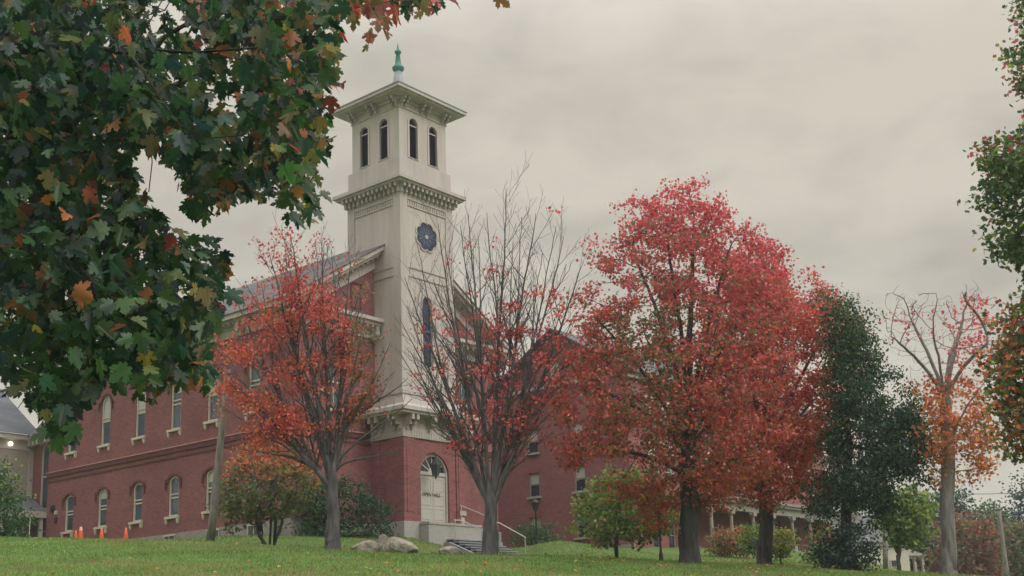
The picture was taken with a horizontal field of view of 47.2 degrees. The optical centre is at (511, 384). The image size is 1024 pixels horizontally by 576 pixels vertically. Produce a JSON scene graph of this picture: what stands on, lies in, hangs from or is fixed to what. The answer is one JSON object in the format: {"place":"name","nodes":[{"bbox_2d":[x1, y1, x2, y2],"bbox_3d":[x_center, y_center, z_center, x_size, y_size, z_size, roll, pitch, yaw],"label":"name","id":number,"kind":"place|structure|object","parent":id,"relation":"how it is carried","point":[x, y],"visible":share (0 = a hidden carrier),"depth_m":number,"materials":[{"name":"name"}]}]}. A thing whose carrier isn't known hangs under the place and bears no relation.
{"place":"outdoors","nodes":[
{"label":"outdoors","id":0,"kind":"place"},
{"bbox_2d":[0,534,994,575],"bbox_3d":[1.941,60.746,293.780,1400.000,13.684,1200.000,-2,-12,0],"label":"ground","id":1,"kind":"structure","parent":0,"point":[666,550],"depth_m":36.90,"materials":[{"name":"green plant"}]},
{"bbox_2d":[0,455,44,537],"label":"roadside bush","id":2,"kind":"object","parent":1,"relation":"on","point":[6,503],"visible":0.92,"depth_m":51.94,"materials":[{"name":"green plant"}]},
{"bbox_2d":[0,389,49,537],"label":"siding annex","id":3,"kind":"object","parent":1,"relation":"on","point":[33,455],"visible":0.58,"depth_m":74.85,"materials":[{"name":"beige wood"}]},
{"bbox_2d":[40,444,48,511],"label":"window","id":4,"kind":"structure","parent":3,"relation":"in","point":[45,459],"depth_m":74.70,"materials":[{"name":"grey glass"}]},
{"bbox_2d":[78,527,82,538],"bbox_3d":[-20.902,7.304,56.850,0.426,0.806,0.426,2,-12,-17],"label":"traffic cone","id":5,"kind":"object","parent":1,"relation":"on","point":[80,534],"visible":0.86,"depth_m":56.79,"materials":[{"name":"orange plastic"}]},
{"bbox_2d":[99,528,103,538],"bbox_3d":[-20.065,7.398,57.335,0.380,0.710,0.380,6,-14,-34],"label":"traffic cone","id":6,"kind":"object","parent":1,"relation":"on","point":[101,534],"visible":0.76,"depth_m":57.29,"materials":[{"name":"orange plastic"}]},
{"bbox_2d":[123,528,127,538],"bbox_3d":[-19.200,7.485,58.333,0.380,0.710,0.380,-11,-15,37],"label":"traffic cone","id":7,"kind":"object","parent":1,"relation":"on","point":[125,536],"visible":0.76,"depth_m":58.26,"materials":[{"name":"orange plastic"}]},
{"bbox_2d":[206,369,230,540],"bbox_3d":[-11.626,2.857,46.480,0.870,7.060,0.340,-2,-12,0],"label":"utility pole","id":8,"kind":"object","parent":1,"relation":"on","point":[212,521],"visible":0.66,"depth_m":46.23,"materials":[{"name":"brown wood"}]},
{"bbox_2d":[0,0,509,455],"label":"shade maple","id":9,"kind":"object","parent":1,"relation":"on","point":[63,73],"visible":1,"depth_m":8.28,"materials":[{"name":"green plant"}]},
{"bbox_2d":[203,439,325,544],"bbox_3d":[-10.752,4.814,50.989,5.630,5.110,4.659,-2,-12,0],"label":"bush","id":10,"kind":"object","parent":1,"relation":"on","point":[234,499],"visible":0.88,"depth_m":50.64,"materials":[{"name":"green plant"}]},
{"bbox_2d":[39,43,512,541],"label":"brick church","id":11,"kind":"structure","parent":1,"relation":"on","point":[140,469],"depth_m":64.92,"materials":[{"name":"brick"}]},
{"bbox_2d":[50,504,54,512],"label":"alarm bell","id":12,"kind":"object","parent":11,"relation":"attached to","point":[52,508],"visible":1,"depth_m":72.34,"materials":[{"name":"black metal"}]},
{"bbox_2d":[60,493,75,537],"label":"window","id":13,"kind":"structure","parent":11,"relation":"in","point":[70,500],"depth_m":71.35,"materials":[{"name":"grey glass"}]},
{"bbox_2d":[64,422,76,459],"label":"window","id":14,"kind":"structure","parent":11,"relation":"in","point":[71,451],"depth_m":72.10,"materials":[{"name":"beige paint"}]},
{"bbox_2d":[93,486,109,534],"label":"window","id":15,"kind":"structure","parent":11,"relation":"in","point":[104,494],"depth_m":69.03,"materials":[{"name":"grey glass"}]},
{"bbox_2d":[97,393,113,452],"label":"window","id":16,"kind":"structure","parent":11,"relation":"in","point":[108,402],"depth_m":70.10,"materials":[{"name":"beige paint"}]},
{"bbox_2d":[128,480,145,529],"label":"window","id":17,"kind":"structure","parent":11,"relation":"in","point":[137,512],"depth_m":66.75,"materials":[{"name":"grey glass"}]},
{"bbox_2d":[131,390,147,445],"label":"window","id":18,"kind":"structure","parent":11,"relation":"in","point":[140,422],"depth_m":67.73,"materials":[{"name":"grey glass"}]},
{"bbox_2d":[163,534,174,539],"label":"basement window","id":19,"kind":"structure","parent":11,"relation":"in","point":[172,536],"depth_m":63.91,"materials":[{"name":"grey glass"}]},
{"bbox_2d":[164,473,181,524],"bbox_3d":[-18.577,6.269,64.410,1.520,2.790,0.330,-11,-15,39],"label":"window","id":20,"kind":"structure","parent":11,"relation":"in","point":[175,482],"depth_m":64.55,"materials":[{"name":"grey glass"}]},
{"bbox_2d":[166,386,182,437],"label":"window","id":21,"kind":"structure","parent":11,"relation":"in","point":[176,399],"depth_m":65.55,"materials":[{"name":"grey glass"}]},
{"bbox_2d":[201,466,213,519],"bbox_3d":[-15.976,5.738,62.278,1.520,2.790,0.330,-11,-15,39],"label":"window","id":22,"kind":"structure","parent":11,"relation":"in","point":[210,474],"depth_m":62.59,"materials":[{"name":"beige paint"}]},
{"bbox_2d":[203,364,221,429],"bbox_3d":[-16.139,0.639,63.357,1.550,3.540,0.330,-11,-15,39],"label":"window","id":23,"kind":"structure","parent":11,"relation":"in","point":[211,412],"depth_m":63.39,"materials":[{"name":"grey glass"}]},
{"bbox_2d":[206,528,219,536],"bbox_3d":[-15.651,7.851,61.435,1.100,0.550,0.050,-11,-15,39],"label":"basement window","id":24,"kind":"structure","parent":11,"relation":"in","point":[217,530],"depth_m":61.22,"materials":[{"name":"grey glass"}]},
{"bbox_2d":[243,460,258,506],"bbox_3d":[-13.259,5.188,60.068,1.520,2.790,0.330,-11,-15,39],"label":"window","id":25,"kind":"structure","parent":11,"relation":"in","point":[252,474],"depth_m":60.31,"materials":[{"name":"grey glass"}]},
{"bbox_2d":[247,524,256,534],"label":"basement window","id":26,"kind":"structure","parent":11,"relation":"in","point":[250,531],"depth_m":59.44,"materials":[{"name":"grey glass"}]},
{"bbox_2d":[244,354,262,420],"bbox_3d":[-13.423,0.085,61.134,1.550,3.540,0.330,-11,-15,39],"label":"window","id":27,"kind":"structure","parent":11,"relation":"in","point":[254,376],"depth_m":61.37,"materials":[{"name":"grey glass"}]},
{"bbox_2d":[325,351,343,418],"bbox_3d":[-9.308,-0.003,61.485,0.330,3.540,1.550,-11,-15,39],"label":"window","id":28,"kind":"structure","parent":11,"relation":"in","point":[334,400],"depth_m":61.58,"materials":[{"name":"grey glass"}]},
{"bbox_2d":[358,125,369,168],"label":"louvre window","id":29,"kind":"structure","parent":11,"relation":"in","point":[366,134],"depth_m":67.42,"materials":[{"name":"black paint"}]},
{"bbox_2d":[378,117,389,161],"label":"louvre window","id":30,"kind":"structure","parent":11,"relation":"in","point":[385,149],"depth_m":66.40,"materials":[{"name":"black paint"}]},
{"bbox_2d":[407,116,419,160],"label":"louvre window","id":31,"kind":"structure","parent":11,"relation":"in","point":[411,134],"depth_m":66.49,"materials":[{"name":"black paint"}]},
{"bbox_2d":[415,221,437,252],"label":"rose window","id":32,"kind":"structure","parent":11,"relation":"in","point":[427,236],"depth_m":65.66,"materials":[{"name":"blue glass"}]},
{"bbox_2d":[421,295,434,368],"bbox_3d":[-4.690,-2.933,64.544,0.170,4.100,0.980,-11,-15,39],"label":"lancet window","id":33,"kind":"structure","parent":11,"relation":"in","point":[424,302],"depth_m":64.64,"materials":[{"name":"grey glass"}]},
{"bbox_2d":[427,125,438,168],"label":"louvre window","id":34,"kind":"structure","parent":11,"relation":"in","point":[430,134],"depth_m":67.68,"materials":[{"name":"black paint"}]},
{"bbox_2d":[427,452,440,478],"bbox_3d":[-4.095,4.331,62.090,0.562,1.464,0.881,4,-13,-25],"label":"hanging lantern","id":35,"kind":"object","parent":11,"relation":"hanging from","point":[435,465],"visible":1,"depth_m":61.81,"materials":[{"name":"black glass"}]},
{"bbox_2d":[420,454,447,522],"bbox_3d":[-4.275,5.556,62.702,0.220,3.650,2.200,-11,-15,39],"label":"entrance door","id":36,"kind":"structure","parent":11,"relation":"in","point":[434,492],"depth_m":62.72,"materials":[{"name":"white paint"}]},
{"bbox_2d":[460,511,465,523],"bbox_3d":[-2.655,7.243,63.706,0.030,0.760,0.520,-11,-15,39],"label":"notice sign","id":37,"kind":"object","parent":11,"relation":"attached to","point":[463,514],"visible":0.75,"depth_m":63.71,"materials":[{"name":"white paint"}]},
{"bbox_2d":[456,379,472,437],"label":"window","id":38,"kind":"structure","parent":11,"relation":"in","point":[463,394],"depth_m":69.29,"materials":[{"name":"grey glass"}]},
{"bbox_2d":[202,212,415,550],"bbox_3d":[-7.683,-0.205,44.444,8.034,13.681,5.606,-2,-12,0],"label":"red maple","id":39,"kind":"object","parent":1,"relation":"on","point":[291,420],"visible":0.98,"depth_m":44.01,"materials":[{"name":"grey plant"}]},
{"bbox_2d":[264,471,400,538],"bbox_3d":[-8.937,6.107,58.348,6.824,3.714,2.936,-2,-12,0],"label":"evergreen bush","id":40,"kind":"object","parent":1,"relation":"on","point":[359,508],"visible":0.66,"depth_m":58.02,"materials":[{"name":"green plant"}]},
{"bbox_2d":[351,540,381,551],"bbox_3d":[-5.394,6.103,43.337,1.158,0.673,0.918,-2,-12,0],"label":"boulder","id":41,"kind":"object","parent":1,"relation":"on","point":[368,545],"visible":0.59,"depth_m":43.01,"materials":[{"name":"stone"}]},
{"bbox_2d":[376,534,388,550],"bbox_3d":[-4.860,6.151,44.322,0.574,0.978,0.370,-2,-12,0],"label":"boulder","id":42,"kind":"object","parent":1,"relation":"on","point":[382,539],"visible":0.32,"depth_m":44.28,"materials":[{"name":"stone"}]},
{"bbox_2d":[382,537,417,553],"bbox_3d":[-4.106,6.048,43.160,1.358,0.900,0.876,-2,-12,0],"label":"boulder","id":43,"kind":"object","parent":1,"relation":"on","point":[396,544],"visible":0.69,"depth_m":42.81,"materials":[{"name":"stone"}]},
{"bbox_2d":[439,546,463,554],"bbox_3d":[-2.243,6.255,43.464,0.955,0.508,0.768,-2,-12,0],"label":"boulder","id":44,"kind":"object","parent":1,"relation":"on","point":[447,549],"visible":0.6,"depth_m":43.19,"materials":[{"name":"stone"}]},
{"bbox_2d":[420,522,502,545],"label":"entrance terrace","id":45,"kind":"structure","parent":1,"relation":"on","point":[440,533],"depth_m":61.52,"materials":[{"name":"concrete"}]},
{"bbox_2d":[460,505,483,523],"bbox_3d":[-2.085,7.678,64.056,0.059,2.078,2.132,-11,-15,39],"label":"handrail","id":46,"kind":"object","parent":45,"relation":"on","point":[469,509],"visible":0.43,"depth_m":63.71,"materials":[{"name":"metal"}]},
{"bbox_2d":[444,539,522,554],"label":"stone stairs","id":47,"kind":"structure","parent":1,"relation":"on","point":[467,546],"depth_m":61.13,"materials":[{"name":"grey stone"}]},
{"bbox_2d":[454,520,482,538],"bbox_3d":[-2.020,7.918,61.164,2.143,1.856,0.333,-8,-13,26],"label":"handrail","id":48,"kind":"object","parent":47,"relation":"on","point":[465,522],"visible":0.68,"depth_m":61.55,"materials":[{"name":"metal"}]},
{"bbox_2d":[391,153,599,555],"bbox_3d":[-0.607,-1.380,43.936,8.119,16.131,5.606,-2,-12,0],"label":"red maple","id":49,"kind":"object","parent":1,"relation":"on","point":[489,488],"visible":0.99,"depth_m":43.57,"materials":[{"name":"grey plant"}]},
{"bbox_2d":[0,536,995,575],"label":"fallen leaves","id":50,"kind":"object","parent":1,"relation":"on","point":[485,563],"visible":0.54,"depth_m":33.40,"materials":[{"name":"orange plant"}]},
{"bbox_2d":[497,522,525,553],"bbox_3d":[-0.108,8.299,62.880,1.815,1.956,0.191,-5,-12,13],"label":"handrail","id":51,"kind":"object","parent":1,"relation":"on","point":[517,533],"visible":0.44,"depth_m":62.81,"materials":[{"name":"metal"}]},
{"bbox_2d":[531,498,539,544],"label":"lamp post","id":52,"kind":"object","parent":1,"relation":"on","point":[535,503],"visible":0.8,"depth_m":68.84,"materials":[{"name":"black metal"}]},
{"bbox_2d":[507,520,567,547],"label":"bush","id":53,"kind":"object","parent":1,"relation":"on","point":[540,535],"visible":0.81,"depth_m":69.31,"materials":[{"name":"green plant"}]},
{"bbox_2d":[564,463,680,558],"bbox_3d":[5.358,6.078,54.873,5.499,4.929,4.426,4,-13,-25],"label":"tree","id":54,"kind":"object","parent":1,"relation":"on","point":[615,522],"visible":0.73,"depth_m":54.44,"materials":[{"name":"green plant"}]},
{"bbox_2d":[652,501,662,560],"bbox_3d":[6.261,6.284,49.729,0.499,2.646,0.499,3,-13,-22],"label":"lamp post","id":55,"kind":"object","parent":1,"relation":"on","point":[660,553],"visible":0.36,"depth_m":49.62,"materials":[{"name":"black metal"}]},
{"bbox_2d":[540,172,802,563],"bbox_3d":[6.105,-0.638,43.996,10.218,15.285,7.520,-2,-12,0],"label":"red maple","id":56,"kind":"object","parent":1,"relation":"on","point":[692,392],"visible":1,"depth_m":42.91,"materials":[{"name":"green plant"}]},
{"bbox_2d":[496,328,859,559],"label":"brick hall","id":57,"kind":"structure","parent":1,"relation":"on","point":[544,482],"depth_m":79.10,"materials":[{"name":"brick"}]},
{"bbox_2d":[525,425,539,455],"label":"window","id":58,"kind":"structure","parent":57,"relation":"in","point":[535,438],"depth_m":79.92,"materials":[{"name":"grey glass"}]},
{"bbox_2d":[526,468,541,499],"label":"window","id":59,"kind":"structure","parent":57,"relation":"in","point":[533,476],"depth_m":79.38,"materials":[{"name":"beige glass"}]},
{"bbox_2d":[528,512,541,543],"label":"window","id":60,"kind":"structure","parent":57,"relation":"in","point":[532,515],"depth_m":78.82,"materials":[{"name":"grey paint"}]},
{"bbox_2d":[547,357,559,381],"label":"window","id":61,"kind":"structure","parent":57,"relation":"in","point":[555,357],"depth_m":79.69,"materials":[{"name":"grey glass"}]},
{"bbox_2d":[571,417,585,446],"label":"window","id":62,"kind":"structure","parent":57,"relation":"in","point":[579,421],"depth_m":77.65,"materials":[{"name":"grey glass"}]},
{"bbox_2d":[572,462,586,493],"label":"window","id":63,"kind":"structure","parent":57,"relation":"in","point":[580,476],"depth_m":76.96,"materials":[{"name":"grey paint"}]},
{"bbox_2d":[574,507,589,539],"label":"window","id":64,"kind":"structure","parent":57,"relation":"in","point":[579,537],"depth_m":76.34,"materials":[{"name":"grey paint"}]},
{"bbox_2d":[653,533,658,546],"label":"window","id":65,"kind":"structure","parent":57,"relation":"in","point":[656,543],"depth_m":75.67,"materials":[{"name":"grey glass"}]},
{"bbox_2d":[664,446,673,474],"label":"window","id":66,"kind":"structure","parent":57,"relation":"in","point":[669,470],"depth_m":78.12,"materials":[{"name":"beige paint"}]},
{"bbox_2d":[668,520,675,546],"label":"window","id":67,"kind":"structure","parent":57,"relation":"in","point":[672,542],"depth_m":77.24,"materials":[{"name":"grey glass"}]},
{"bbox_2d":[774,522,778,533],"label":"window","id":68,"kind":"structure","parent":57,"relation":"in","point":[775,523],"depth_m":88.60,"materials":[{"name":"grey glass"}]},
{"bbox_2d":[794,528,799,549],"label":"window","id":69,"kind":"structure","parent":57,"relation":"in","point":[794,528],"depth_m":90.86,"materials":[{"name":"grey paint"}]},
{"bbox_2d":[699,523,754,558],"bbox_3d":[11.380,8.446,62.495,3.278,2.191,2.355,3,-13,-21],"label":"burning bush","id":70,"kind":"object","parent":1,"relation":"on","point":[729,547],"visible":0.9,"depth_m":62.23,"materials":[{"name":"plant"}]},
{"bbox_2d":[731,520,759,557],"bbox_3d":[12.585,8.104,61.090,2.001,2.082,1.857,9,-16,-42],"label":"yellow shrub","id":71,"kind":"object","parent":1,"relation":"on","point":[753,535],"visible":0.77,"depth_m":60.90,"materials":[{"name":"green plant"}]},
{"bbox_2d":[694,237,869,564],"bbox_3d":[11.564,0.647,50.929,7.698,14.922,6.312,5,-13,-28],"label":"orange maple","id":72,"kind":"object","parent":1,"relation":"on","point":[763,496],"visible":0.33,"depth_m":49.71,"materials":[{"name":"grey plant"}]},
{"bbox_2d":[772,526,803,563],"bbox_3d":[12.304,7.526,53.582,1.863,2.106,1.382,4,-13,-24],"label":"shrub","id":73,"kind":"object","parent":1,"relation":"on","point":[781,541],"visible":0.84,"depth_m":53.38,"materials":[{"name":"green plant"}]},
{"bbox_2d":[798,522,840,564],"bbox_3d":[15.089,7.783,56.506,2.242,2.361,2.242,-13,-16,42],"label":"porch end shrub","id":74,"kind":"object","parent":1,"relation":"on","point":[808,548],"visible":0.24,"depth_m":56.41,"materials":[{"name":"green plant"}]},
{"bbox_2d":[801,519,891,571],"bbox_3d":[12.960,6.326,45.118,3.111,2.287,2.684,8,-15,-38],"label":"dark bush","id":75,"kind":"object","parent":1,"relation":"on","point":[828,558],"visible":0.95,"depth_m":44.86,"materials":[{"name":"green plant"}]},
{"bbox_2d":[791,284,940,567],"bbox_3d":[14.463,1.739,47.506,6.672,12.096,4.822,-2,-12,0],"label":"dark green tree","id":76,"kind":"object","parent":1,"relation":"on","point":[875,469],"visible":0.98,"depth_m":46.99,"materials":[{"name":"green plant"}]},
{"bbox_2d":[830,516,925,571],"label":"cream house","id":77,"kind":"structure","parent":1,"relation":"on","point":[906,556],"depth_m":112.43,"materials":[{"name":"beige paint"}]},
{"bbox_2d":[890,560,896,568],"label":"window","id":78,"kind":"structure","parent":77,"relation":"in","point":[893,564],"depth_m":111.91,"materials":[{"name":"white paint"}]},
{"bbox_2d":[883,474,887,568],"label":"utility pole","id":79,"kind":"object","parent":1,"relation":"on","point":[885,559],"visible":0.21,"depth_m":73.11,"materials":[{"name":"grey wood"}]},
{"bbox_2d":[889,541,1023,546],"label":"power line","id":80,"kind":"object","parent":79,"relation":"attached to","point":[970,545],"visible":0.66,"depth_m":82.02,"materials":[{"name":"black metal"}]},
{"bbox_2d":[892,490,1023,493],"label":"power line","id":81,"kind":"object","parent":79,"relation":"attached to","point":[992,493],"visible":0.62,"depth_m":86.18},
{"bbox_2d":[928,537,1018,538],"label":"power line","id":82,"kind":"object","parent":79,"relation":"attached to","point":[972,538],"visible":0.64,"depth_m":81.73,"materials":[{"name":"black metal"}]},
{"bbox_2d":[934,515,1023,516],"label":"power line","id":83,"kind":"object","parent":79,"relation":"attached to","point":[991,515],"visible":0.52,"depth_m":85.06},
{"bbox_2d":[870,483,940,570],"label":"tree","id":84,"kind":"object","parent":1,"relation":"on","point":[911,531],"visible":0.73,"depth_m":65.19,"materials":[{"name":"green plant"}]},
{"bbox_2d":[878,280,1016,574],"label":"bare maple","id":85,"kind":"object","parent":1,"relation":"on","point":[948,422],"visible":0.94,"depth_m":45.29,"materials":[{"name":"orange plant"}]},
{"bbox_2d":[914,503,984,575],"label":"tree","id":86,"kind":"object","parent":1,"relation":"on","point":[934,555],"visible":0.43,"depth_m":102.49,"materials":[{"name":"brown plant"}]},
{"bbox_2d":[909,485,999,571],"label":"tree","id":87,"kind":"object","parent":1,"relation":"on","point":[962,506],"visible":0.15,"depth_m":116.73,"materials":[{"name":"green plant"}]},
{"bbox_2d":[933,508,1020,575],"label":"tree","id":88,"kind":"object","parent":1,"relation":"on","point":[991,568],"visible":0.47,"depth_m":104.05,"materials":[{"name":"red plant"}]},
{"bbox_2d":[957,0,1023,465],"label":"roadside maple","id":89,"kind":"object","parent":1,"relation":"on","point":[1004,170],"visible":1,"depth_m":29.75,"materials":[{"name":"green plant"}]},
{"bbox_2d":[972,498,1023,569],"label":"tree","id":90,"kind":"object","parent":1,"relation":"on","point":[990,511],"visible":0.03,"depth_m":130.99,"materials":[{"name":"green plant"}]},
{"bbox_2d":[996,507,1009,575],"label":"utility pole","id":91,"kind":"object","parent":1,"relation":"on","point":[1003,550],"visible":1,"depth_m":85.09,"materials":[{"name":"grey wood"}]},
{"bbox_2d":[888,546,1023,550],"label":"power line","id":92,"kind":"object","parent":91,"relation":"attached to","point":[964,550],"visible":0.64,"depth_m":81.24,"materials":[{"name":"black metal"}]},
{"bbox_2d":[987,516,1023,575],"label":"tree","id":93,"kind":"object","parent":1,"relation":"on","point":[1015,558],"visible":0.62,"depth_m":109.89,"materials":[{"name":"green plant"}]},
{"bbox_2d":[996,467,1023,566],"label":"tree","id":94,"kind":"object","parent":1,"relation":"on","point":[1020,498],"visible":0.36,"depth_m":124.51,"materials":[{"name":"green plant"}]},
{"bbox_2d":[0,0,1023,571],"label":"sky","id":95,"kind":"structure","parent":0,"point":[843,128],"materials":[{"name":"grey"}]}
]}

